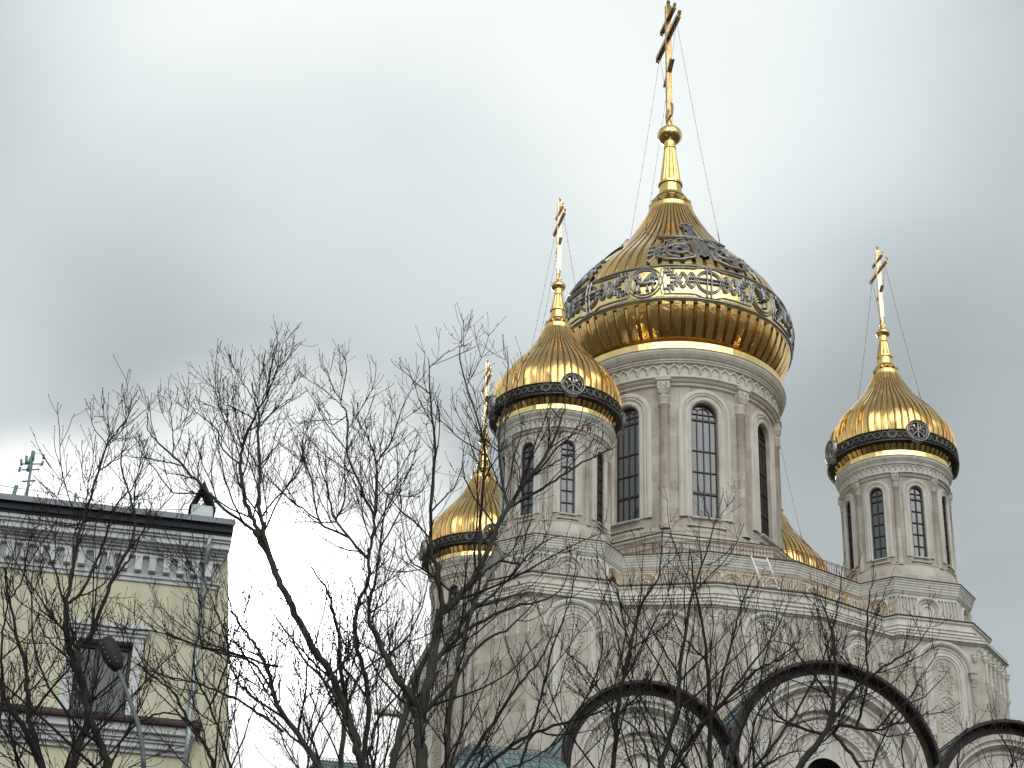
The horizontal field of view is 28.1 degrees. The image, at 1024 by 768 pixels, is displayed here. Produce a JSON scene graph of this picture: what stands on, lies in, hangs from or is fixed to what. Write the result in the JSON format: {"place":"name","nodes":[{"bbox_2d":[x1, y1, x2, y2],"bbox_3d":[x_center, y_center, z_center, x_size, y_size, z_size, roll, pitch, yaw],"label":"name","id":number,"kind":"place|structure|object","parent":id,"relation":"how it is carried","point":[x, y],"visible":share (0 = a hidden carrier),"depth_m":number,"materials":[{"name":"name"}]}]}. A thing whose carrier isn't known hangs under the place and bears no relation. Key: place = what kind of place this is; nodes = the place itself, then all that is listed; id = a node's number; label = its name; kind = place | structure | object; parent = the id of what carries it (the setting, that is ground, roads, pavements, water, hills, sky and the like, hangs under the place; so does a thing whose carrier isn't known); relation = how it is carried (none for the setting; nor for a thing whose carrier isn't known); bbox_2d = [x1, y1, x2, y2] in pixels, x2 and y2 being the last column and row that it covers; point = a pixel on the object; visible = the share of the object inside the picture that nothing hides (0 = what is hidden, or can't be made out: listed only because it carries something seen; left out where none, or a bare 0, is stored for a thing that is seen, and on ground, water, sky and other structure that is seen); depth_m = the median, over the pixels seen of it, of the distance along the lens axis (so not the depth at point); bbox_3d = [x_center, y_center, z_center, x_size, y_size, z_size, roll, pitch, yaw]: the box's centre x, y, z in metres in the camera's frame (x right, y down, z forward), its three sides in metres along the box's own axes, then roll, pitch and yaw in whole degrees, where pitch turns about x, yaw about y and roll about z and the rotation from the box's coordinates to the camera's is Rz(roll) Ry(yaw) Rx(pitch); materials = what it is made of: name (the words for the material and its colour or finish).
{"place":"outdoors","nodes":[
{"label":"outdoors","id":0,"kind":"place"},
{"bbox_2d":[0,451,235,767],"bbox_3d":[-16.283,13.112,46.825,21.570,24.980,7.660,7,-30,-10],"label":"yellow house","id":1,"kind":"structure","parent":0,"point":[145,567],"depth_m":49.15,"materials":[{"name":"beige paint"}]},
{"bbox_2d":[70,642,132,713],"bbox_3d":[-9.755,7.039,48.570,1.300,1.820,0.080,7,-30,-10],"label":"window","id":2,"kind":"structure","parent":1,"relation":"in","point":[102,684],"depth_m":48.62,"materials":[{"name":"black glass"}]},
{"bbox_2d":[0,0,1023,767],"label":"sky","id":3,"kind":"structure","parent":0,"point":[178,178],"materials":[{"name":"grey"}]},
{"bbox_2d":[309,0,1023,767],"bbox_3d":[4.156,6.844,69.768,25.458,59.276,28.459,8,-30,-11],"label":"church","id":4,"kind":"structure","parent":0,"point":[669,328],"depth_m":68.77,"materials":[{"name":"stone"}]},
{"bbox_2d":[751,556,779,588],"bbox_3d":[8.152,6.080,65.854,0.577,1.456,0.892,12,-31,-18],"label":"ladder","id":5,"kind":"object","parent":4,"relation":"on","point":[759,576],"visible":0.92,"depth_m":65.97,"materials":[{"name":"white metal"}]},
{"label":"ground","id":6,"kind":"structure","parent":0,"visible":0},
{"bbox_2d":[0,497,119,767],"bbox_3d":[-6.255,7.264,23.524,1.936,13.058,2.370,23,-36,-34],"label":"bare tree","id":7,"kind":"object","parent":6,"relation":"on","point":[31,738],"visible":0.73,"depth_m":25.34,"materials":[{"name":"brown plant"}]},
{"bbox_2d":[0,355,243,767],"bbox_3d":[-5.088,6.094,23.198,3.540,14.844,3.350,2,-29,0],"label":"bare tree","id":8,"kind":"object","parent":6,"relation":"on","point":[76,745],"visible":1,"depth_m":24.91,"materials":[{"name":"brown plant"}]},
{"bbox_2d":[98,636,145,767],"bbox_3d":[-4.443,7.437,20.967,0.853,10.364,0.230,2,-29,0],"label":"street lamp","id":9,"kind":"object","parent":6,"relation":"on","point":[111,652],"visible":1,"depth_m":23.25,"materials":[{"name":"grey metal"}]},
{"bbox_2d":[99,478,296,767],"bbox_3d":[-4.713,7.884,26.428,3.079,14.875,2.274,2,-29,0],"label":"bare tree","id":10,"kind":"object","parent":6,"relation":"on","point":[236,681],"visible":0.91,"depth_m":28.46,"materials":[{"name":"brown plant"}]},
{"bbox_2d":[123,315,422,767],"bbox_3d":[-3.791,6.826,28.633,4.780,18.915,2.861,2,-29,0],"label":"bare tree","id":11,"kind":"object","parent":6,"relation":"on","point":[329,672],"visible":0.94,"depth_m":30.63,"materials":[{"name":"brown plant"}]},
{"bbox_2d":[236,339,467,767],"bbox_3d":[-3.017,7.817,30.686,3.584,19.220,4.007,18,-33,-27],"label":"bare tree","id":12,"kind":"object","parent":6,"relation":"on","point":[366,680],"visible":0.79,"depth_m":33.45,"materials":[{"name":"brown plant"}]},
{"bbox_2d":[347,304,619,767],"bbox_3d":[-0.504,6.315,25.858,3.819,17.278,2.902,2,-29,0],"label":"bare tree","id":13,"kind":"object","parent":6,"relation":"on","point":[423,706],"visible":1,"depth_m":28.13,"materials":[{"name":"brown plant"}]},
{"bbox_2d":[455,474,765,767],"bbox_3d":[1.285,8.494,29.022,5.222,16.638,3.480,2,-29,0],"label":"bare tree","id":14,"kind":"object","parent":6,"relation":"on","point":[678,704],"visible":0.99,"depth_m":30.80,"materials":[{"name":"brown plant"}]},
{"bbox_2d":[602,533,894,767],"bbox_3d":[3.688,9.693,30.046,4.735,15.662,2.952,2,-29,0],"label":"bare tree","id":15,"kind":"object","parent":6,"relation":"on","point":[711,714],"visible":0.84,"depth_m":32.62,"materials":[{"name":"brown plant"}]},
{"bbox_2d":[722,560,960,767],"bbox_3d":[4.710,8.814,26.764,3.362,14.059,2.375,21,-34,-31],"label":"bare tree","id":16,"kind":"object","parent":6,"relation":"on","point":[804,758],"visible":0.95,"depth_m":29.07,"materials":[{"name":"brown plant"}]},
{"bbox_2d":[839,660,1023,767],"bbox_3d":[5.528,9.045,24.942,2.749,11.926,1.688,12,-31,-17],"label":"bare tree","id":17,"kind":"object","parent":6,"relation":"on","point":[915,756],"visible":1,"depth_m":27.31,"materials":[{"name":"brown plant"}]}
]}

